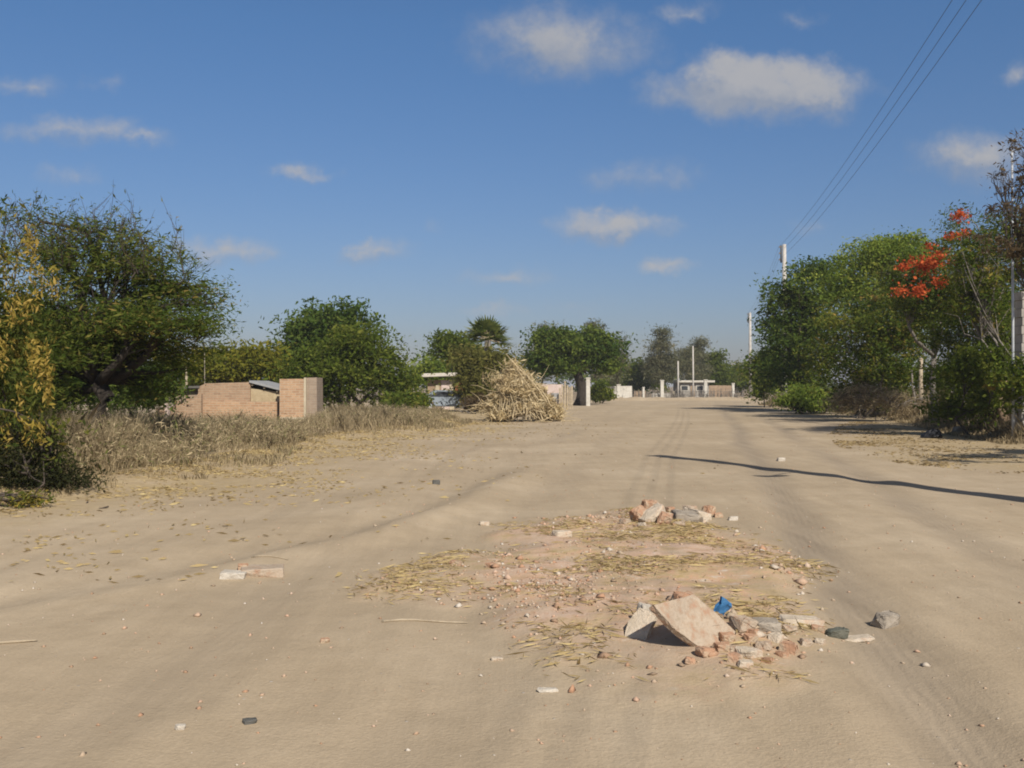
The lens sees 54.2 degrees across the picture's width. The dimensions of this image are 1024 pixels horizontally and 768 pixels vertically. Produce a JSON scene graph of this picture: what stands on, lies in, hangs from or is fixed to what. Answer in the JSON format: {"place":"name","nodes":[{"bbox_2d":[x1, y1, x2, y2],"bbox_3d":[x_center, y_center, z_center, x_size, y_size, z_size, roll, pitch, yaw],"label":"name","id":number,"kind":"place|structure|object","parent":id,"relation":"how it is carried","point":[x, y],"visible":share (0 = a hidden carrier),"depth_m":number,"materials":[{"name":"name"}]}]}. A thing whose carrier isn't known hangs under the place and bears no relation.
{"place":"outdoors","nodes":[
{"label":"outdoors","id":0,"kind":"place"},
{"bbox_2d":[0,401,474,502],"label":"dry grass","id":1,"kind":"structure","parent":0,"point":[357,424],"depth_m":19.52,"materials":[{"name":"plant"}]},
{"bbox_2d":[0,386,1023,767],"bbox_3d":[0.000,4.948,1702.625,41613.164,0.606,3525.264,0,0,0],"label":"ground","id":2,"kind":"structure","parent":0,"point":[66,618],"depth_m":6.22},
{"bbox_2d":[0,639,36,643],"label":"stick","id":3,"kind":"object","parent":2,"relation":"on","point":[13,641],"visible":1,"depth_m":5.36,"materials":[{"name":"brown wood"}]},
{"bbox_2d":[0,488,108,508],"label":"shrub","id":4,"kind":"object","parent":2,"relation":"on","point":[19,501],"visible":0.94,"depth_m":11.49,"materials":[{"name":"green plant"}]},
{"bbox_2d":[0,194,109,473],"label":"yellowing tree","id":5,"kind":"object","parent":2,"relation":"on","point":[11,340],"visible":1,"depth_m":13.00,"materials":[{"name":"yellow plant"}]},
{"bbox_2d":[0,416,113,494],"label":"shrub","id":6,"kind":"object","parent":2,"relation":"on","point":[14,462],"visible":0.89,"depth_m":12.82,"materials":[{"name":"green plant"}]},
{"bbox_2d":[3,323,119,409],"bbox_3d":[-13.187,-0.054,27.023,5.132,3.350,3.432,0,0,0],"label":"bush","id":7,"kind":"object","parent":2,"relation":"on","point":[87,398],"visible":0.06,"depth_m":26.73,"materials":[{"name":"green plant"}]},
{"bbox_2d":[0,185,248,426],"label":"mesquite tree","id":8,"kind":"object","parent":2,"relation":"on","point":[109,337],"visible":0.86,"depth_m":17.25,"materials":[{"name":"green plant"}]},
{"bbox_2d":[66,360,201,417],"bbox_3d":[-13.377,0.183,34.002,5.442,3.487,4.944,0,0,0],"label":"bush","id":9,"kind":"object","parent":2,"relation":"on","point":[110,405],"visible":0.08,"depth_m":32.99,"materials":[{"name":"green plant"}]},
{"bbox_2d":[152,394,202,419],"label":"broken wall","id":10,"kind":"structure","parent":2,"relation":"on","point":[194,406],"depth_m":35.11,"materials":[{"name":"brick"}]},
{"bbox_2d":[173,380,279,419],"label":"brick house","id":11,"kind":"structure","parent":2,"relation":"on","point":[259,397],"depth_m":36.02,"materials":[{"name":"brick"}]},
{"bbox_2d":[152,336,301,402],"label":"tree","id":12,"kind":"object","parent":2,"relation":"on","point":[245,362],"visible":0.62,"depth_m":45.35,"materials":[{"name":"green plant"}]},
{"bbox_2d":[219,569,246,579],"bbox_3d":[-2.010,1.380,7.210,0.189,0.068,0.160,0,0,-6],"label":"concrete slab","id":13,"kind":"object","parent":2,"relation":"on","point":[225,574],"depth_m":7.15,"materials":[{"name":"concrete"}]},
{"bbox_2d":[242,717,256,724],"bbox_3d":[-1.080,1.390,4.122,0.059,0.024,0.040,0,0,-23],"label":"stone","id":14,"kind":"object","parent":2,"relation":"on","point":[249,721],"visible":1,"depth_m":4.11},
{"bbox_2d":[240,564,283,577],"bbox_3d":[-1.844,1.387,7.378,0.329,0.081,0.231,0,0,-14],"label":"concrete slab","id":15,"kind":"object","parent":2,"relation":"on","point":[269,570],"depth_m":7.30,"materials":[{"name":"concrete"}]},
{"bbox_2d":[279,377,322,419],"bbox_3d":[-7.555,0.750,35.875,1.320,1.964,1.253,0,0,0],"label":"brick booth","id":16,"kind":"object","parent":2,"relation":"on","point":[298,397],"visible":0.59,"depth_m":35.30,"materials":[{"name":"brick"}]},
{"bbox_2d":[258,295,391,380],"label":"tree","id":17,"kind":"object","parent":2,"relation":"on","point":[312,322],"visible":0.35,"depth_m":51.27,"materials":[{"name":"green plant"}]},
{"bbox_2d":[254,321,440,409],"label":"tree","id":18,"kind":"object","parent":2,"relation":"on","point":[338,361],"visible":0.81,"depth_m":43.35,"materials":[{"name":"green plant"}]},
{"bbox_2d":[378,386,437,409],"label":"shrub","id":19,"kind":"object","parent":2,"relation":"on","point":[419,398],"visible":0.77,"depth_m":41.70,"materials":[{"name":"green plant"}]},
{"bbox_2d":[382,619,467,622],"bbox_3d":[-0.511,1.392,5.872,0.502,0.024,0.046,0,0,-3],"label":"stick","id":20,"kind":"object","parent":2,"relation":"on","point":[393,620],"visible":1,"depth_m":5.86,"materials":[{"name":"brown wood"}]},
{"bbox_2d":[403,349,455,389],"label":"tree","id":21,"kind":"object","parent":2,"relation":"on","point":[440,367],"visible":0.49,"depth_m":71.38,"materials":[{"name":"green plant"}]},
{"bbox_2d":[421,373,458,408],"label":"shed","id":22,"kind":"structure","parent":2,"relation":"on","point":[431,386],"depth_m":60.25,"materials":[{"name":"white paint"}]},
{"bbox_2d":[427,390,471,411],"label":"parked car","id":23,"kind":"object","parent":2,"relation":"on","point":[443,398],"visible":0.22,"depth_m":54.26,"materials":[{"name":"paint"}]},
{"bbox_2d":[422,328,491,379],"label":"tree","id":24,"kind":"object","parent":2,"relation":"on","point":[438,345],"visible":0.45,"depth_m":65.37,"materials":[{"name":"green plant"}]},
{"bbox_2d":[458,391,490,413],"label":"shrub","id":25,"kind":"object","parent":2,"relation":"on","point":[470,400],"visible":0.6,"depth_m":49.83,"materials":[{"name":"brown plant"}]},
{"bbox_2d":[442,342,527,409],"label":"tree","id":26,"kind":"object","parent":2,"relation":"on","point":[469,374],"visible":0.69,"depth_m":53.44,"materials":[{"name":"green plant"}]},
{"bbox_2d":[462,315,515,353],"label":"fan palm","id":27,"kind":"object","parent":2,"relation":"on","point":[488,330],"visible":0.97,"depth_m":59.45,"materials":[{"name":"green plant"}]},
{"bbox_2d":[0,419,1023,582],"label":"leaf litter","id":28,"kind":"object","parent":2,"relation":"on","point":[297,458],"visible":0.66,"depth_m":17.71,"materials":[{"name":"plant"}]},
{"bbox_2d":[0,433,1023,767],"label":"rubble crumbs","id":29,"kind":"object","parent":2,"relation":"on","point":[602,595],"visible":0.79,"depth_m":6.70,"materials":[{"name":"stone"}]},
{"bbox_2d":[468,354,580,422],"bbox_3d":[0.419,0.221,39.440,4.269,2.830,4.202,0,0,37],"label":"brush pile","id":30,"kind":"object","parent":2,"relation":"on","point":[517,393],"visible":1,"depth_m":38.94,"materials":[{"name":"beige plant"}]},
{"bbox_2d":[516,319,564,383],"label":"casuarina tree","id":31,"kind":"object","parent":2,"relation":"on","point":[543,378],"visible":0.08,"depth_m":94.60,"materials":[{"name":"green plant"}]},
{"bbox_2d":[537,687,558,692],"bbox_3d":[0.163,1.396,4.558,0.101,0.020,0.042,0,0,-6],"label":"stone","id":32,"kind":"object","parent":2,"relation":"on","point":[546,689],"visible":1,"depth_m":4.55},
{"bbox_2d":[538,384,563,407],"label":"yard wall","id":33,"kind":"structure","parent":2,"relation":"on","point":[553,388],"depth_m":62.98,"materials":[{"name":"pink paint"}]},
{"bbox_2d":[551,530,571,536],"bbox_3d":[0.447,1.350,8.970,0.171,0.077,0.120,0,0,-23],"label":"stone","id":34,"kind":"object","parent":2,"relation":"on","point":[564,533],"visible":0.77,"depth_m":8.93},
{"bbox_2d":[559,381,572,408],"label":"picket fence","id":35,"kind":"object","parent":2,"relation":"on","point":[566,395],"visible":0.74,"depth_m":62.00,"materials":[{"name":"brown wood"}]},
{"bbox_2d":[205,361,927,393],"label":"distant woods","id":36,"kind":"object","parent":2,"relation":"on","point":[570,377],"visible":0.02,"depth_m":174.94,"materials":[{"name":"green plant"}]},
{"bbox_2d":[510,323,637,405],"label":"shade tree","id":37,"kind":"object","parent":2,"relation":"on","point":[567,352],"visible":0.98,"depth_m":71.28,"materials":[{"name":"green plant"}]},
{"bbox_2d":[585,378,590,405],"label":"fence post","id":38,"kind":"object","parent":2,"relation":"on","point":[587,391],"visible":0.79,"depth_m":69.86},
{"bbox_2d":[337,507,841,683],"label":"straw litter","id":39,"kind":"object","parent":2,"relation":"on","point":[749,613],"visible":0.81,"depth_m":7.19,"materials":[{"name":"beige plant"}]},
{"bbox_2d":[584,318,611,383],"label":"casuarina tree","id":40,"kind":"object","parent":2,"relation":"on","point":[604,329],"visible":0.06,"depth_m":94.91,"materials":[{"name":"green plant"}]},
{"bbox_2d":[590,377,618,402],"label":"shrub","id":41,"kind":"object","parent":2,"relation":"on","point":[600,391],"visible":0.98,"depth_m":79.62,"materials":[{"name":"green plant"}]},
{"bbox_2d":[605,330,632,396],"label":"casuarina tree","id":42,"kind":"object","parent":2,"relation":"on","point":[616,377],"visible":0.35,"depth_m":99.63,"materials":[{"name":"green plant"}]},
{"bbox_2d":[607,386,631,397],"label":"yard wall","id":43,"kind":"structure","parent":2,"relation":"on","point":[625,391],"depth_m":101.00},
{"bbox_2d":[603,357,666,394],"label":"tree","id":44,"kind":"object","parent":2,"relation":"on","point":[636,383],"visible":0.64,"depth_m":120.85,"materials":[{"name":"green plant"}]},
{"bbox_2d":[629,505,645,521],"bbox_3d":[1.250,1.282,9.775,0.178,0.156,0.167,-19,18,-27],"label":"brick chunk","id":45,"kind":"object","parent":2,"relation":"on","point":[637,512],"visible":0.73,"depth_m":9.74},
{"bbox_2d":[625,608,657,639],"bbox_3d":[0.684,1.297,5.345,0.140,0.175,0.164,0,0,38],"label":"masonry slab","id":46,"kind":"object","parent":2,"relation":"on","point":[641,623],"depth_m":5.34,"materials":[{"name":"concrete"}]},
{"bbox_2d":[641,499,658,509],"bbox_3d":[1.461,1.308,10.570,0.202,0.173,0.161,6,4,-11],"label":"brick chunk","id":47,"kind":"object","parent":2,"relation":"on","point":[647,504],"visible":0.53,"depth_m":10.50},
{"bbox_2d":[636,503,665,521],"bbox_3d":[1.364,1.266,9.709,0.291,0.100,0.150,-32,19,-22],"label":"mortar lump","id":48,"kind":"object","parent":2,"relation":"on","point":[652,513],"visible":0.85,"depth_m":9.67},
{"bbox_2d":[637,322,689,385],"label":"casuarina tree","id":49,"kind":"object","parent":2,"relation":"on","point":[658,366],"visible":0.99,"depth_m":115.48,"materials":[{"name":"green plant"}]},
{"bbox_2d":[657,511,672,524],"bbox_3d":[1.466,1.298,9.604,0.145,0.124,0.140,20,15,11],"label":"brick chunk","id":50,"kind":"object","parent":2,"relation":"on","point":[665,517],"visible":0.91,"depth_m":9.56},
{"bbox_2d":[670,591,692,599],"bbox_3d":[1.036,1.307,6.040,0.142,0.108,0.126,6,9,-23],"label":"brick chunk","id":51,"kind":"object","parent":2,"relation":"on","point":[677,594],"visible":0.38,"depth_m":6.02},
{"bbox_2d":[611,397,757,400],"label":"earth bank","id":52,"kind":"structure","parent":2,"relation":"on","point":[673,399],"depth_m":96.30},
{"bbox_2d":[672,509,699,521],"bbox_3d":[1.783,1.369,10.260,0.273,0.126,0.234,6,5,-6],"label":"mortar lump","id":53,"kind":"object","parent":2,"relation":"on","point":[689,516],"visible":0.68,"depth_m":10.16,"materials":[{"name":"concrete"}]},
{"bbox_2d":[632,388,744,397],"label":"stick fence","id":54,"kind":"object","parent":2,"relation":"on","point":[682,394],"visible":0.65,"depth_m":104.49,"materials":[{"name":"grey plant"}]},
{"bbox_2d":[671,346,708,379],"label":"casuarina tree","id":55,"kind":"object","parent":2,"relation":"on","point":[686,371],"visible":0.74,"depth_m":123.26,"materials":[{"name":"green plant"}]},
{"bbox_2d":[684,656,695,664],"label":"rubble bit","id":56,"kind":"object","parent":2,"relation":"on","point":[688,660],"visible":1,"depth_m":4.85,"materials":[{"name":"stone"}]},
{"bbox_2d":[692,346,693,394],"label":"pole","id":57,"kind":"object","parent":2,"relation":"on","point":[693,368],"visible":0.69,"depth_m":113.94,"materials":[{"name":"concrete"}]},
{"bbox_2d":[649,594,737,646],"bbox_3d":[0.955,1.238,5.179,0.524,0.264,0.189,0,0,-37],"label":"masonry slab","id":58,"kind":"object","parent":2,"relation":"on","point":[693,620],"depth_m":5.14,"materials":[{"name":"concrete"}]},
{"bbox_2d":[673,380,714,396],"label":"flat roof house","id":59,"kind":"structure","parent":2,"relation":"on","point":[685,385],"depth_m":119.00,"materials":[{"name":"concrete"}]},
{"bbox_2d":[683,507,711,519],"bbox_3d":[1.942,1.380,10.481,0.216,0.126,0.262,14,-3,-34],"label":"mortar lump","id":60,"kind":"object","parent":2,"relation":"on","point":[703,514],"visible":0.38,"depth_m":10.41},
{"bbox_2d":[685,334,716,379],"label":"casuarina tree","id":61,"kind":"object","parent":2,"relation":"on","point":[698,344],"visible":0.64,"depth_m":125.45,"materials":[{"name":"green plant"}]},
{"bbox_2d":[695,646,714,657],"bbox_3d":[0.951,1.324,4.941,0.079,0.056,0.089,6,-8,-24],"label":"rubble bit","id":62,"kind":"object","parent":2,"relation":"on","point":[703,651],"visible":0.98,"depth_m":4.91,"materials":[{"name":"brick"}]},
{"bbox_2d":[702,505,715,513],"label":"brick chunk","id":63,"kind":"object","parent":2,"relation":"on","point":[710,509],"visible":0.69,"depth_m":10.87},
{"bbox_2d":[690,348,746,384],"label":"tree","id":64,"kind":"object","parent":2,"relation":"on","point":[723,374],"visible":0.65,"depth_m":129.08,"materials":[{"name":"green plant"}]},
{"bbox_2d":[709,385,730,396],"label":"yard wall","id":65,"kind":"structure","parent":2,"relation":"on","point":[719,387],"depth_m":112.00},
{"bbox_2d":[711,641,729,651],"bbox_3d":[1.059,1.329,5.033,0.100,0.054,0.079,6,4,-17],"label":"brick chunk","id":66,"kind":"object","parent":2,"relation":"on","point":[722,646],"visible":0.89,"depth_m":5.00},
{"bbox_2d":[713,596,731,615],"bbox_3d":[1.159,1.229,5.506,0.092,0.098,0.058,34,5,-30],"label":"plastic scrap","id":67,"kind":"object","parent":2,"relation":"on","point":[723,605],"visible":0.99,"depth_m":5.49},
{"bbox_2d":[718,631,735,642],"bbox_3d":[1.113,1.311,5.173,0.084,0.049,0.074,6,5,-9],"label":"rubble bit","id":68,"kind":"object","parent":2,"relation":"on","point":[730,636],"visible":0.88,"depth_m":5.15,"materials":[{"name":"brick"}]},
{"bbox_2d":[726,652,742,662],"bbox_3d":[1.079,1.324,4.831,0.067,0.043,0.076,6,-3,30],"label":"rubble bit","id":69,"kind":"object","parent":2,"relation":"on","point":[734,657],"visible":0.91,"depth_m":4.81,"materials":[{"name":"brick"}]},
{"bbox_2d":[727,359,758,394],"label":"tree","id":70,"kind":"object","parent":2,"relation":"on","point":[740,384],"visible":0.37,"depth_m":133.16,"materials":[{"name":"green plant"}]},
{"bbox_2d":[729,614,757,632],"bbox_3d":[1.229,1.282,5.342,0.129,0.083,0.115,14,-2,-34],"label":"mortar lump","id":71,"kind":"object","parent":2,"relation":"on","point":[741,623],"visible":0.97,"depth_m":5.30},
{"bbox_2d":[737,659,753,667],"bbox_3d":[1.107,1.332,4.759,0.074,0.038,0.058,6,6,-1],"label":"rubble bit","id":72,"kind":"object","parent":2,"relation":"on","point":[745,663],"visible":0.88,"depth_m":4.74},
{"bbox_2d":[734,646,762,658],"bbox_3d":[1.167,1.329,4.944,0.100,0.052,0.135,8,0,44],"label":"mortar lump","id":73,"kind":"object","parent":2,"relation":"on","point":[749,652],"visible":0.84,"depth_m":4.91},
{"bbox_2d":[747,313,751,397],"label":"utility pole","id":74,"kind":"object","parent":2,"relation":"on","point":[750,340],"visible":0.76,"depth_m":109.90,"materials":[{"name":"concrete"}]},
{"bbox_2d":[743,633,758,642],"bbox_3d":[1.240,1.319,5.185,0.074,0.046,0.056,6,3,-23],"label":"brick chunk","id":75,"kind":"object","parent":2,"relation":"on","point":[750,637],"visible":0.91,"depth_m":5.17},
{"bbox_2d":[755,640,771,650],"bbox_3d":[1.276,1.334,5.096,0.089,0.051,0.074,-6,-9,26],"label":"rubble bit","id":76,"kind":"object","parent":2,"relation":"on","point":[765,645],"visible":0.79,"depth_m":5.07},
{"bbox_2d":[736,341,792,406],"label":"shrub","id":77,"kind":"object","parent":2,"relation":"on","point":[755,391],"visible":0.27,"depth_m":65.84,"materials":[{"name":"green plant"}]},
{"bbox_2d":[752,617,781,633],"bbox_3d":[1.374,1.304,5.395,0.149,0.068,0.124,3,2,-6],"label":"mortar lump","id":78,"kind":"object","parent":2,"relation":"on","point":[767,624],"visible":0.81,"depth_m":5.34,"materials":[{"name":"concrete"}]},
{"bbox_2d":[768,631,783,643],"bbox_3d":[1.392,1.338,5.269,0.078,0.055,0.086,8,-1,43],"label":"rubble bit","id":79,"kind":"object","parent":2,"relation":"on","point":[776,637],"visible":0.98,"depth_m":5.24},
{"bbox_2d":[775,650,788,657],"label":"rubble bit","id":80,"kind":"object","parent":2,"relation":"on","point":[782,654],"visible":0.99,"depth_m":5.00,"materials":[{"name":"brick"}]},
{"bbox_2d":[779,244,787,407],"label":"utility pole","id":81,"kind":"object","parent":2,"relation":"on","point":[782,253],"visible":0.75,"depth_m":63.43,"materials":[{"name":"concrete"}]},
{"bbox_2d":[754,0,951,303],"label":"power line","id":82,"kind":"object","parent":81,"relation":"attached to","point":[875,117],"visible":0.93,"depth_m":26.41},
{"bbox_2d":[757,0,965,302],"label":"power line","id":83,"kind":"object","parent":81,"relation":"attached to","point":[886,116],"visible":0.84,"depth_m":25.06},
{"bbox_2d":[750,0,981,317],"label":"power line","id":84,"kind":"object","parent":81,"relation":"attached to","point":[900,112],"visible":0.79,"depth_m":23.70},
{"bbox_2d":[778,640,799,654],"bbox_3d":[1.425,1.349,5.122,0.094,0.062,0.125,7,-2,33],"label":"brick chunk","id":85,"kind":"object","parent":2,"relation":"on","point":[790,647],"visible":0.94,"depth_m":5.08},
{"bbox_2d":[782,624,797,634],"bbox_3d":[1.515,1.337,5.437,0.082,0.052,0.088,7,-2,31],"label":"rubble bit","id":86,"kind":"object","parent":2,"relation":"on","point":[787,628],"visible":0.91,"depth_m":5.41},
{"bbox_2d":[738,254,843,392],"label":"tree","id":87,"kind":"object","parent":2,"relation":"on","point":[787,329],"visible":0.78,"depth_m":55.44,"materials":[{"name":"green plant"}]},
{"bbox_2d":[778,614,824,625],"bbox_3d":[1.633,1.346,5.667,0.264,0.052,0.118,3,2,-6],"label":"mortar lump","id":88,"kind":"object","parent":2,"relation":"on","point":[791,619],"visible":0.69,"depth_m":5.63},
{"bbox_2d":[769,381,840,413],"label":"shrub","id":89,"kind":"object","parent":2,"relation":"on","point":[799,402],"visible":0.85,"depth_m":49.55,"materials":[{"name":"green plant"}]},
{"bbox_2d":[799,638,812,646],"bbox_3d":[1.543,1.359,5.245,0.066,0.046,0.072,6,-5,9],"label":"rubble bit","id":90,"kind":"object","parent":2,"relation":"on","point":[805,642],"visible":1,"depth_m":5.22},
{"bbox_2d":[811,624,824,633],"bbox_3d":[1.700,1.361,5.556,0.075,0.044,0.050,6,7,17],"label":"brick chunk","id":91,"kind":"object","parent":2,"relation":"on","point":[818,628],"visible":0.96,"depth_m":5.54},
{"bbox_2d":[825,627,849,638],"bbox_3d":[1.792,1.379,5.526,0.129,0.063,0.070,0,6,-11],"label":"stone","id":92,"kind":"object","parent":2,"relation":"on","point":[839,632],"visible":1,"depth_m":5.50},
{"bbox_2d":[844,634,874,641],"bbox_3d":[1.917,1.412,5.535,0.193,0.029,0.101,0,0,-11],"label":"mortar lump","id":93,"kind":"object","parent":2,"relation":"on","point":[862,638],"visible":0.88,"depth_m":5.52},
{"bbox_2d":[786,276,945,418],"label":"tree","id":94,"kind":"object","parent":2,"relation":"on","point":[871,323],"visible":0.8,"depth_m":42.51,"materials":[{"name":"green plant"}]},
{"bbox_2d":[787,225,953,414],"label":"tree","id":95,"kind":"object","parent":2,"relation":"on","point":[873,254],"visible":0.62,"depth_m":47.53,"materials":[{"name":"green plant"}]},
{"bbox_2d":[817,379,945,420],"bbox_3d":[14.996,0.724,40.025,5.544,1.873,2.984,0,0,0],"label":"shrub","id":96,"kind":"object","parent":2,"relation":"on","point":[848,400],"visible":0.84,"depth_m":39.81,"materials":[{"name":"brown plant"}]},
{"bbox_2d":[870,610,900,628],"bbox_3d":[2.181,1.383,5.848,0.144,0.102,0.116,6,3,-23],"label":"stone","id":97,"kind":"object","parent":2,"relation":"on","point":[887,619],"visible":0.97,"depth_m":5.81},
{"bbox_2d":[758,386,1023,444],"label":"undergrowth","id":98,"kind":"object","parent":2,"relation":"on","point":[1003,434],"visible":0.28,"depth_m":28.34,"materials":[{"name":"plant"}]},
{"bbox_2d":[823,357,961,414],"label":"shrub","id":99,"kind":"object","parent":2,"relation":"on","point":[840,387],"visible":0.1,"depth_m":44.80,"materials":[{"name":"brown plant"}]},
{"bbox_2d":[918,358,923,415],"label":"fence post","id":100,"kind":"object","parent":2,"relation":"on","point":[920,379],"visible":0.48,"depth_m":40.88,"materials":[{"name":"grey wood"}]},
{"bbox_2d":[868,199,980,419],"bbox_3d":[14.982,-2.635,35.374,4.675,8.429,5.495,0,0,0],"label":"flame tree","id":101,"kind":"object","parent":2,"relation":"on","point":[916,301],"visible":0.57,"depth_m":35.58,"materials":[{"name":"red plant"}]},
{"bbox_2d":[901,255,1022,422],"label":"tree","id":102,"kind":"object","parent":2,"relation":"on","point":[940,339],"visible":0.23,"depth_m":30.76,"materials":[{"name":"green plant"}]},
{"bbox_2d":[909,341,1023,434],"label":"shrub","id":103,"kind":"object","parent":2,"relation":"on","point":[978,367],"visible":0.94,"depth_m":27.34,"materials":[{"name":"green plant"}]},
{"bbox_2d":[924,197,1023,427],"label":"tree","id":104,"kind":"object","parent":2,"relation":"on","point":[981,300],"visible":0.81,"depth_m":27.68,"materials":[{"name":"green plant"}]},
{"bbox_2d":[965,128,1023,278],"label":"tree","id":105,"kind":"object","parent":2,"relation":"on","point":[1016,251],"visible":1,"depth_m":24.56,"materials":[{"name":"brown plant"}]},
{"bbox_2d":[981,378,1010,435],"bbox_3d":[12.966,0.709,26.855,0.817,1.766,2.420,0,0,24],"label":"tree","id":106,"kind":"object","parent":2,"relation":"on","point":[987,387],"visible":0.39,"depth_m":26.72,"materials":[{"name":"green plant"}]},
{"bbox_2d":[997,380,1009,422],"bbox_3d":[13.416,0.751,27.235,0.384,1.811,0.496,0,0,0],"label":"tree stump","id":107,"kind":"object","parent":2,"relation":"on","point":[1000,413],"visible":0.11,"depth_m":27.20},
{"bbox_2d":[1011,150,1014,437],"bbox_3d":[12.619,-2.085,25.206,0.077,7.623,0.066,0,0,22],"label":"mast","id":108,"kind":"object","parent":2,"relation":"on","point":[1012,289],"visible":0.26,"depth_m":25.18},
{"bbox_2d":[1014,291,1023,431],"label":"block pillar","id":109,"kind":"structure","parent":2,"relation":"on","point":[1019,322],"depth_m":25.56,"materials":[{"name":"concrete"}]},
{"bbox_2d":[0,0,1023,385],"label":"sky","id":110,"kind":"structure","parent":0,"point":[631,166],"materials":[{"name":"blue"}]},
{"bbox_2d":[920,428,942,437],"bbox_3d":[11.411,1.347,27.229,0.609,0.307,0.411,0,0,0],"label":"rubbish bag","id":111,"kind":"object","parent":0,"point":[933,433],"visible":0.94,"depth_m":27.10,"materials":[{"name":"black plastic"}]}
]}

